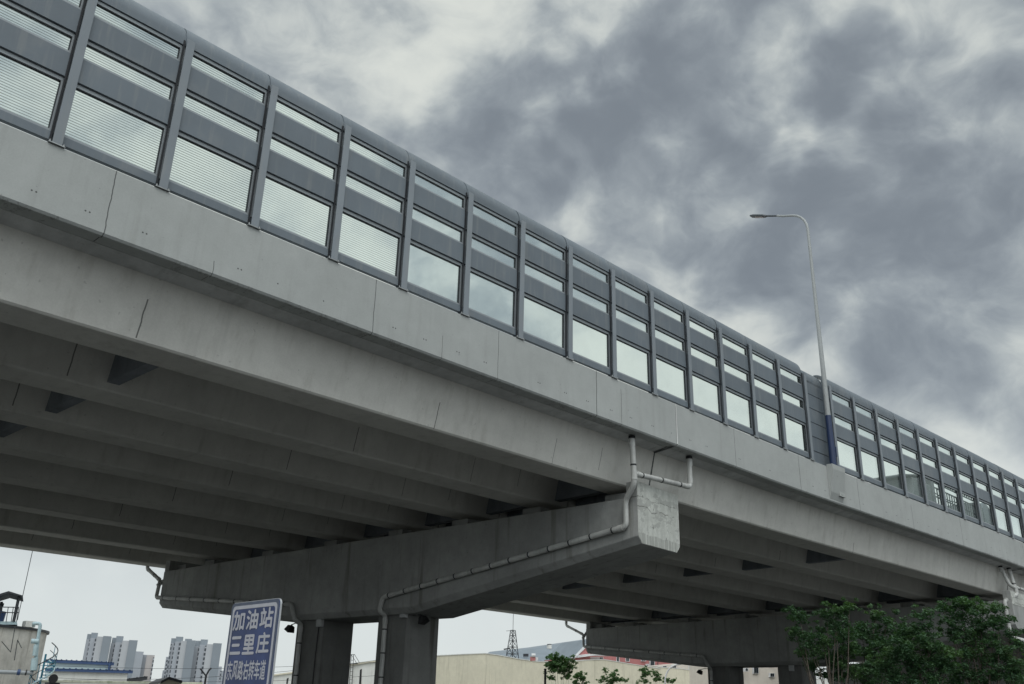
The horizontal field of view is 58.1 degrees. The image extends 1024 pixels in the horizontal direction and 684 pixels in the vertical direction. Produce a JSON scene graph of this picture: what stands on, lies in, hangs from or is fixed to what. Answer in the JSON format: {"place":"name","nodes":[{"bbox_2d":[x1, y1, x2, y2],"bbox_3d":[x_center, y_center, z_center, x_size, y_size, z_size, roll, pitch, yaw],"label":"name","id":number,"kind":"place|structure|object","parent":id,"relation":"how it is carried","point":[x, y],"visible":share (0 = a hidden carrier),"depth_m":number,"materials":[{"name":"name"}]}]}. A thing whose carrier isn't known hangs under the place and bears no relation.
{"place":"outdoors","nodes":[
{"label":"outdoors","id":0,"kind":"place"},
{"bbox_2d":[45,674,59,683],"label":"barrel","id":1,"kind":"object","parent":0,"point":[53,679],"visible":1,"depth_m":51.59,"materials":[{"name":"black metal"}]},
{"bbox_2d":[45,659,113,679],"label":"shed","id":2,"kind":"structure","parent":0,"point":[66,663],"depth_m":89.71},
{"bbox_2d":[45,667,132,680],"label":"shed","id":3,"kind":"structure","parent":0,"point":[81,674],"depth_m":75.93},
{"bbox_2d":[83,633,137,678],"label":"apartment building","id":4,"kind":"structure","parent":0,"point":[122,653],"depth_m":603.66,"materials":[{"name":"concrete"}]},
{"bbox_2d":[132,651,154,681],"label":"apartment building","id":5,"kind":"structure","parent":0,"point":[141,661],"depth_m":672.49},
{"bbox_2d":[165,637,221,683],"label":"apartment building","id":6,"kind":"structure","parent":0,"point":[191,653],"depth_m":619.14,"materials":[{"name":"concrete"}]},
{"bbox_2d":[216,666,222,683],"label":"apartment building","id":7,"kind":"structure","parent":0,"point":[220,673],"depth_m":738.97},
{"bbox_2d":[273,661,374,683],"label":"building","id":8,"kind":"structure","parent":0,"point":[366,670],"depth_m":81.83,"materials":[{"name":"paint"}]},
{"bbox_2d":[0,0,1023,681],"label":"sky","id":9,"kind":"structure","parent":0,"point":[648,136],"materials":[{"name":"grey"}]},
{"bbox_2d":[649,664,688,669],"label":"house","id":10,"kind":"structure","parent":0,"point":[677,666],"depth_m":121.09,"materials":[{"name":"white"}]},
{"bbox_2d":[689,665,778,683],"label":"house","id":11,"kind":"structure","parent":0,"point":[761,675],"depth_m":91.33,"materials":[{"name":"paint"}]},
{"label":"ground","id":12,"kind":"structure","parent":0,"visible":0},
{"bbox_2d":[222,598,281,683],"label":"road sign","id":13,"kind":"object","parent":12,"relation":"on","point":[252,644],"visible":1,"depth_m":16.32,"materials":[{"name":"metal"}]},
{"bbox_2d":[159,481,679,683],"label":"bridge pier","id":14,"kind":"structure","parent":12,"relation":"on","point":[340,587],"depth_m":32.48,"materials":[{"name":"concrete"}]},
{"bbox_2d":[146,560,302,683],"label":"drainpipe","id":15,"kind":"object","parent":14,"relation":"attached to","point":[234,601],"visible":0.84,"depth_m":38.69,"materials":[{"name":"plastic"}]},
{"bbox_2d":[284,623,295,632],"bbox_3d":[-8.716,11.366,36.662,0.673,0.380,0.340,-15,-27,35],"label":"floodlight","id":16,"kind":"object","parent":14,"relation":"attached to","point":[289,628],"visible":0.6,"depth_m":36.66,"materials":[{"name":"black metal"}]},
{"bbox_2d":[312,619,323,683],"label":"junction box","id":17,"kind":"object","parent":14,"relation":"attached to","point":[319,622],"visible":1,"depth_m":35.26,"materials":[{"name":"plastic"}]},
{"bbox_2d":[418,614,429,624],"bbox_3d":[-3.249,9.762,32.477,0.673,0.380,0.340,-15,-27,35],"label":"floodlight","id":18,"kind":"object","parent":14,"relation":"attached to","point":[423,620],"visible":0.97,"depth_m":32.30,"materials":[{"name":"black metal"}]},
{"bbox_2d":[377,435,692,683],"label":"drainpipe","id":19,"kind":"object","parent":14,"relation":"attached to","point":[635,473],"visible":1,"depth_m":29.09,"materials":[{"name":"grey plastic"}]},
{"bbox_2d":[489,639,585,660],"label":"house","id":20,"kind":"structure","parent":12,"relation":"on","point":[542,652],"depth_m":152.17,"materials":[{"name":"metal"}]},
{"bbox_2d":[586,590,1023,683],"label":"bridge pier","id":21,"kind":"structure","parent":12,"relation":"on","point":[729,649],"depth_m":55.98,"materials":[{"name":"concrete"}]},
{"bbox_2d":[0,122,1023,662],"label":"viaduct","id":22,"kind":"object","parent":21,"relation":"on","point":[184,380],"visible":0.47,"depth_m":25.71,"materials":[{"name":"concrete"}]},
{"bbox_2d":[0,0,814,460],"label":"noise barrier","id":23,"kind":"object","parent":22,"relation":"on","point":[72,70],"visible":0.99,"depth_m":21.59,"materials":[{"name":"metal"}]},
{"bbox_2d":[0,48,63,130],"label":"window frame","id":24,"kind":"structure","parent":23,"relation":"in","point":[4,53],"depth_m":16.58,"materials":[{"name":"metal"}]},
{"bbox_2d":[0,0,74,52],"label":"window frame","id":25,"kind":"structure","parent":23,"relation":"in","point":[6,3],"depth_m":16.88,"materials":[{"name":"metal"}]},
{"bbox_2d":[53,81,166,175],"bbox_3d":[-7.545,-4.006,17.439,0.065,1.173,1.960,-19,-30,41],"label":"window frame","id":26,"kind":"structure","parent":23,"relation":"in","point":[79,88],"depth_m":17.64,"materials":[{"name":"metal"}]},
{"bbox_2d":[73,36,174,101],"bbox_3d":[-7.510,-5.268,17.949,0.065,0.450,1.960,-19,-30,41],"label":"window frame","id":27,"kind":"structure","parent":23,"relation":"in","point":[90,45],"depth_m":18.02,"materials":[{"name":"metal"}]},
{"bbox_2d":[84,0,182,60],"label":"window frame","id":28,"kind":"structure","parent":23,"relation":"in","point":[101,5],"depth_m":18.38,"materials":[{"name":"metal"}]},
{"bbox_2d":[159,127,255,214],"bbox_3d":[-6.157,-3.438,18.762,0.065,1.173,1.960,-19,-30,41],"label":"window frame","id":29,"kind":"structure","parent":23,"relation":"in","point":[189,139],"depth_m":18.97,"materials":[{"name":"metal"}]},
{"bbox_2d":[173,86,261,144],"bbox_3d":[-6.121,-4.700,19.272,0.065,0.450,1.960,-19,-30,41],"label":"window frame","id":30,"kind":"structure","parent":23,"relation":"in","point":[188,94],"depth_m":19.33,"materials":[{"name":"metal"}]},
{"bbox_2d":[181,47,266,105],"bbox_3d":[-6.094,-5.620,19.643,0.065,0.415,1.960,-19,-30,41],"label":"window frame","id":31,"kind":"structure","parent":23,"relation":"in","point":[197,56],"depth_m":19.70,"materials":[{"name":"metal"}]},
{"bbox_2d":[250,169,332,248],"bbox_3d":[-4.761,-2.863,20.074,0.065,1.173,1.960,-19,-30,41],"label":"window frame","id":32,"kind":"structure","parent":23,"relation":"in","point":[268,176],"depth_m":20.28,"materials":[{"name":"metal"}]},
{"bbox_2d":[261,129,337,181],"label":"window frame","id":33,"kind":"structure","parent":23,"relation":"in","point":[274,137],"depth_m":20.65,"materials":[{"name":"metal"}]},
{"bbox_2d":[267,92,341,144],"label":"window frame","id":34,"kind":"structure","parent":23,"relation":"in","point":[279,100],"depth_m":21.02,"materials":[{"name":"metal"}]},
{"bbox_2d":[330,205,401,278],"bbox_3d":[-3.371,-2.295,21.395,0.065,1.173,1.960,-19,-30,41],"label":"window frame","id":35,"kind":"structure","parent":23,"relation":"in","point":[346,212],"depth_m":21.63,"materials":[{"name":"metal"}]},
{"bbox_2d":[337,167,404,214],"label":"window frame","id":36,"kind":"structure","parent":23,"relation":"in","point":[349,174],"depth_m":21.99,"materials":[{"name":"metal"}]},
{"bbox_2d":[342,132,406,178],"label":"window frame","id":37,"kind":"structure","parent":23,"relation":"in","point":[358,142],"depth_m":22.37,"materials":[{"name":"metal"}]},
{"bbox_2d":[400,237,461,304],"bbox_3d":[-1.984,-1.722,22.717,0.065,1.173,1.960,-19,-30,41],"label":"window frame","id":38,"kind":"structure","parent":23,"relation":"in","point":[421,247],"depth_m":22.98,"materials":[{"name":"metal"}]},
{"bbox_2d":[405,201,463,243],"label":"window frame","id":39,"kind":"structure","parent":23,"relation":"in","point":[415,207],"depth_m":23.34,"materials":[{"name":"metal"}]},
{"bbox_2d":[408,167,465,209],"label":"window frame","id":40,"kind":"structure","parent":23,"relation":"in","point":[420,175],"depth_m":23.69,"materials":[{"name":"metal"}]},
{"bbox_2d":[462,265,516,328],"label":"window frame","id":41,"kind":"structure","parent":23,"relation":"in","point":[472,271],"depth_m":24.32,"materials":[{"name":"metal"}]},
{"bbox_2d":[465,231,516,269],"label":"window frame","id":42,"kind":"structure","parent":23,"relation":"in","point":[474,237],"depth_m":24.66,"materials":[{"name":"metal"}]},
{"bbox_2d":[465,198,517,237],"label":"window frame","id":43,"kind":"structure","parent":23,"relation":"in","point":[476,205],"depth_m":25.02,"materials":[{"name":"metal"}]},
{"bbox_2d":[516,290,564,349],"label":"window frame","id":44,"kind":"structure","parent":23,"relation":"in","point":[526,296],"depth_m":25.64,"materials":[{"name":"metal"}]},
{"bbox_2d":[518,258,564,293],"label":"window frame","id":45,"kind":"structure","parent":23,"relation":"in","point":[528,264],"depth_m":25.97,"materials":[{"name":"metal"}]},
{"bbox_2d":[519,226,564,261],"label":"window frame","id":46,"kind":"structure","parent":23,"relation":"in","point":[529,233],"depth_m":26.34,"materials":[{"name":"metal"}]},
{"bbox_2d":[565,281,608,314],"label":"window frame","id":47,"kind":"structure","parent":23,"relation":"in","point":[575,287],"depth_m":27.29,"materials":[{"name":"metal"}]},
{"bbox_2d":[565,251,608,284],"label":"window frame","id":48,"kind":"structure","parent":23,"relation":"in","point":[580,260],"depth_m":27.65,"materials":[{"name":"metal"}]},
{"bbox_2d":[565,313,609,368],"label":"window frame","id":49,"kind":"structure","parent":23,"relation":"in","point":[576,319],"depth_m":27.03,"materials":[{"name":"metal"}]},
{"bbox_2d":[609,306,648,334],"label":"window frame","id":50,"kind":"structure","parent":23,"relation":"in","point":[617,308],"depth_m":28.66,"materials":[{"name":"metal"}]},
{"bbox_2d":[611,336,650,385],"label":"window frame","id":51,"kind":"structure","parent":23,"relation":"in","point":[619,339],"depth_m":28.37,"materials":[{"name":"metal"}]},
{"bbox_2d":[615,277,647,304],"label":"window frame","id":52,"kind":"structure","parent":23,"relation":"in","point":[621,282],"depth_m":29.04,"materials":[{"name":"metal"}]},
{"bbox_2d":[648,323,684,351],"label":"window frame","id":53,"kind":"structure","parent":23,"relation":"in","point":[656,328],"depth_m":30.00,"materials":[{"name":"metal"}]},
{"bbox_2d":[650,355,686,401],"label":"window frame","id":54,"kind":"structure","parent":23,"relation":"in","point":[657,357],"depth_m":29.72,"materials":[{"name":"metal"}]},
{"bbox_2d":[654,298,682,323],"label":"window frame","id":55,"kind":"structure","parent":23,"relation":"in","point":[655,300],"depth_m":30.34,"materials":[{"name":"metal"}]},
{"bbox_2d":[683,314,716,341],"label":"window frame","id":56,"kind":"structure","parent":23,"relation":"in","point":[690,319],"depth_m":31.64,"materials":[{"name":"metal"}]},
{"bbox_2d":[684,341,717,367],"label":"window frame","id":57,"kind":"structure","parent":23,"relation":"in","point":[692,346],"depth_m":31.34,"materials":[{"name":"metal"}]},
{"bbox_2d":[686,372,720,415],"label":"window frame","id":58,"kind":"structure","parent":23,"relation":"in","point":[693,374],"depth_m":31.03,"materials":[{"name":"metal"}]},
{"bbox_2d":[716,332,746,356],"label":"window frame","id":59,"kind":"structure","parent":23,"relation":"in","point":[723,336],"depth_m":32.98,"materials":[{"name":"metal"}]},
{"bbox_2d":[718,360,748,382],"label":"window frame","id":60,"kind":"structure","parent":23,"relation":"in","point":[725,362],"depth_m":32.63,"materials":[{"name":"metal"}]},
{"bbox_2d":[719,385,752,429],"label":"window frame","id":61,"kind":"structure","parent":23,"relation":"in","point":[727,389],"depth_m":32.35,"materials":[{"name":"metal"}]},
{"bbox_2d":[746,347,774,370],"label":"window frame","id":62,"kind":"structure","parent":23,"relation":"in","point":[753,352],"depth_m":34.32,"materials":[{"name":"metal"}]},
{"bbox_2d":[748,373,776,396],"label":"window frame","id":63,"kind":"structure","parent":23,"relation":"in","point":[755,377],"depth_m":33.94,"materials":[{"name":"metal"}]},
{"bbox_2d":[750,399,780,441],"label":"window frame","id":64,"kind":"structure","parent":23,"relation":"in","point":[758,404],"depth_m":33.68,"materials":[{"name":"metal"}]},
{"bbox_2d":[775,365,801,384],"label":"window frame","id":65,"kind":"structure","parent":23,"relation":"in","point":[781,367],"depth_m":35.62,"materials":[{"name":"metal"}]},
{"bbox_2d":[777,389,803,409],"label":"window frame","id":66,"kind":"structure","parent":23,"relation":"in","point":[783,391],"depth_m":35.25,"materials":[{"name":"metal"}]},
{"bbox_2d":[779,414,807,452],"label":"window frame","id":67,"kind":"structure","parent":23,"relation":"in","point":[787,417],"depth_m":34.95,"materials":[{"name":"metal"}]},
{"bbox_2d":[750,214,837,465],"bbox_3d":[11.746,-0.487,38.901,2.820,12.127,0.380,-19,-30,41],"label":"street lamp","id":68,"kind":"object","parent":22,"relation":"on","point":[832,449],"visible":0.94,"depth_m":37.48,"materials":[{"name":"metal"}]},
{"bbox_2d":[797,370,829,465],"bbox_3d":[11.804,3.005,36.642,0.699,4.103,1.820,-19,-30,41],"label":"noise barrier","id":69,"kind":"object","parent":22,"relation":"on","point":[817,417],"visible":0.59,"depth_m":36.61,"materials":[{"name":"metal"}]},
{"bbox_2d":[813,375,1023,542],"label":"noise barrier","id":70,"kind":"object","parent":22,"relation":"on","point":[878,431],"visible":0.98,"depth_m":42.21,"materials":[{"name":"metal"}]},
{"bbox_2d":[832,391,850,408],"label":"window frame","id":71,"kind":"structure","parent":70,"relation":"in","point":[833,393],"depth_m":38.21,"materials":[{"name":"metal"}]},
{"bbox_2d":[834,414,853,431],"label":"window frame","id":72,"kind":"structure","parent":70,"relation":"in","point":[847,421],"depth_m":37.87,"materials":[{"name":"metal"}]},
{"bbox_2d":[837,438,858,472],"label":"window frame","id":73,"kind":"structure","parent":70,"relation":"in","point":[844,442],"depth_m":37.58,"materials":[{"name":"metal"}]},
{"bbox_2d":[850,401,873,419],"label":"window frame","id":74,"kind":"structure","parent":70,"relation":"in","point":[856,404],"depth_m":39.49,"materials":[{"name":"metal"}]},
{"bbox_2d":[853,424,875,441],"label":"window frame","id":75,"kind":"structure","parent":70,"relation":"in","point":[864,429],"depth_m":39.12,"materials":[{"name":"metal"}]},
{"bbox_2d":[856,448,880,481],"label":"window frame","id":76,"kind":"structure","parent":70,"relation":"in","point":[867,452],"depth_m":38.82,"materials":[{"name":"metal"}]},
{"bbox_2d":[873,414,894,429],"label":"window frame","id":77,"kind":"structure","parent":70,"relation":"in","point":[879,416],"depth_m":40.76,"materials":[{"name":"metal"}]},
{"bbox_2d":[875,433,897,451],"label":"window frame","id":78,"kind":"structure","parent":70,"relation":"in","point":[881,437],"depth_m":40.40,"materials":[{"name":"metal"}]},
{"bbox_2d":[878,456,902,489],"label":"window frame","id":79,"kind":"structure","parent":70,"relation":"in","point":[884,459],"depth_m":40.08,"materials":[{"name":"metal"}]},
{"bbox_2d":[894,422,914,439],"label":"window frame","id":80,"kind":"structure","parent":70,"relation":"in","point":[900,426],"depth_m":42.02,"materials":[{"name":"metal"}]},
{"bbox_2d":[897,444,917,460],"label":"window frame","id":81,"kind":"structure","parent":70,"relation":"in","point":[903,447],"depth_m":41.69,"materials":[{"name":"metal"}]},
{"bbox_2d":[900,467,923,498],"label":"window frame","id":82,"kind":"structure","parent":70,"relation":"in","point":[906,469],"depth_m":41.35,"materials":[{"name":"metal"}]},
{"bbox_2d":[920,474,942,505],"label":"window frame","id":83,"kind":"structure","parent":70,"relation":"in","point":[926,477],"depth_m":42.60,"materials":[{"name":"metal"}]},
{"bbox_2d":[940,484,960,512],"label":"window frame","id":84,"kind":"structure","parent":70,"relation":"in","point":[945,485],"depth_m":43.88,"materials":[{"name":"metal"}]},
{"bbox_2d":[958,492,977,519],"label":"window frame","id":85,"kind":"structure","parent":70,"relation":"in","point":[963,493],"depth_m":45.13,"materials":[{"name":"metal"}]},
{"bbox_2d":[975,499,994,526],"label":"window frame","id":86,"kind":"structure","parent":70,"relation":"in","point":[980,500],"depth_m":46.38,"materials":[{"name":"metal"}]},
{"bbox_2d":[991,505,1008,532],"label":"window frame","id":87,"kind":"structure","parent":70,"relation":"in","point":[998,508],"depth_m":47.65,"materials":[{"name":"metal"}]},
{"bbox_2d":[1006,512,1023,538],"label":"window frame","id":88,"kind":"structure","parent":70,"relation":"in","point":[1011,514],"depth_m":48.90,"materials":[{"name":"metal"}]},
{"bbox_2d":[865,474,991,529],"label":"stake truck","id":89,"kind":"object","parent":22,"relation":"on","point":[913,484],"visible":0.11,"depth_m":47.98,"materials":[{"name":"paint"}]},
{"bbox_2d":[565,621,712,683],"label":"drainpipe","id":90,"kind":"object","parent":21,"relation":"attached to","point":[644,651],"visible":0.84,"depth_m":60.18,"materials":[{"name":"plastic"}]},
{"bbox_2d":[998,566,1023,641],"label":"drainpipe","id":91,"kind":"object","parent":21,"relation":"attached to","point":[1014,587],"visible":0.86,"depth_m":46.94,"materials":[{"name":"grey plastic"}]},
{"bbox_2d":[780,596,861,683],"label":"tree","id":92,"kind":"object","parent":12,"relation":"on","point":[817,648],"visible":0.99,"depth_m":31.03,"materials":[{"name":"green plant"}]},
{"bbox_2d":[826,603,911,683],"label":"tree","id":93,"kind":"object","parent":12,"relation":"on","point":[865,670],"visible":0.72,"depth_m":31.80,"materials":[{"name":"green plant"}]},
{"bbox_2d":[865,603,963,683],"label":"tree","id":94,"kind":"object","parent":12,"relation":"on","point":[923,640],"visible":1,"depth_m":28.75,"materials":[{"name":"green plant"}]},
{"bbox_2d":[826,655,1023,683],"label":"hedge","id":95,"kind":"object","parent":12,"relation":"on","point":[943,675],"depth_m":74.83,"materials":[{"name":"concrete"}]},
{"bbox_2d":[926,595,1023,683],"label":"tree","id":96,"kind":"object","parent":12,"relation":"on","point":[966,604],"visible":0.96,"depth_m":29.05,"materials":[{"name":"green plant"}]},
{"label":"yard","id":97,"kind":"structure","parent":0,"visible":0},
{"bbox_2d":[0,621,49,683],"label":"storage tank","id":98,"kind":"object","parent":97,"relation":"on","point":[21,650],"visible":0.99,"depth_m":56.05,"materials":[{"name":"metal"}]},
{"bbox_2d":[0,591,22,625],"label":"tank shelter","id":99,"kind":"object","parent":98,"relation":"on","point":[11,595],"visible":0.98,"depth_m":56.45,"materials":[{"name":"blue paint"}]},
{"bbox_2d":[41,662,371,668],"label":"overhead wire","id":100,"kind":"object","parent":98,"relation":"attached to","point":[179,668],"visible":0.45,"depth_m":65.58,"materials":[{"name":"metal"}]},
{"bbox_2d":[28,643,57,683],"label":"spiral stair","id":101,"kind":"object","parent":97,"relation":"on","point":[46,668],"visible":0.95,"depth_m":55.14,"materials":[{"name":"metal"}]},
{"bbox_2d":[38,680,202,683],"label":"boundary wall","id":102,"kind":"structure","parent":97,"relation":"on","point":[95,682],"depth_m":62.00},
{"bbox_2d":[149,677,181,683],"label":"shed","id":103,"kind":"structure","parent":97,"relation":"on","point":[168,680],"depth_m":46.07,"materials":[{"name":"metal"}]},
{"bbox_2d":[504,614,518,657],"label":"lattice mast","id":104,"kind":"object","parent":97,"relation":"on","point":[512,645],"visible":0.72,"depth_m":133.18,"materials":[{"name":"metal"}]},
{"bbox_2d":[435,653,660,683],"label":"wall","id":105,"kind":"structure","parent":97,"relation":"on","point":[480,668],"depth_m":88.05,"materials":[{"name":"paint"}]},
{"bbox_2d":[543,651,577,683],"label":"bush","id":106,"kind":"object","parent":97,"relation":"on","point":[558,665],"visible":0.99,"depth_m":73.39,"materials":[{"name":"green plant"}]},
{"bbox_2d":[570,671,589,683],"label":"bush","id":107,"kind":"object","parent":97,"relation":"on","point":[577,675],"visible":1,"depth_m":76.73,"materials":[{"name":"green plant"}]},
{"bbox_2d":[596,667,611,682],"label":"bush","id":108,"kind":"object","parent":97,"relation":"on","point":[602,679],"visible":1,"depth_m":80.47,"materials":[{"name":"green plant"}]},
{"bbox_2d":[544,640,672,665],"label":"house","id":109,"kind":"structure","parent":97,"relation":"on","point":[576,648],"depth_m":132.71,"materials":[{"name":"brick"}]},
{"bbox_2d":[605,669,628,683],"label":"bush","id":110,"kind":"object","parent":97,"relation":"on","point":[614,679],"visible":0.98,"depth_m":82.09,"materials":[{"name":"green plant"}]},
{"bbox_2d":[639,665,650,683],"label":"bush","id":111,"kind":"object","parent":97,"relation":"on","point":[644,672],"visible":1,"depth_m":86.57,"materials":[{"name":"green plant"}]},
{"bbox_2d":[650,669,662,681],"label":"bush","id":112,"kind":"object","parent":97,"relation":"on","point":[657,678],"visible":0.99,"depth_m":89.22,"materials":[{"name":"green plant"}]},
{"bbox_2d":[656,667,689,683],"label":"wall","id":113,"kind":"structure","parent":97,"relation":"on","point":[681,675],"depth_m":108.57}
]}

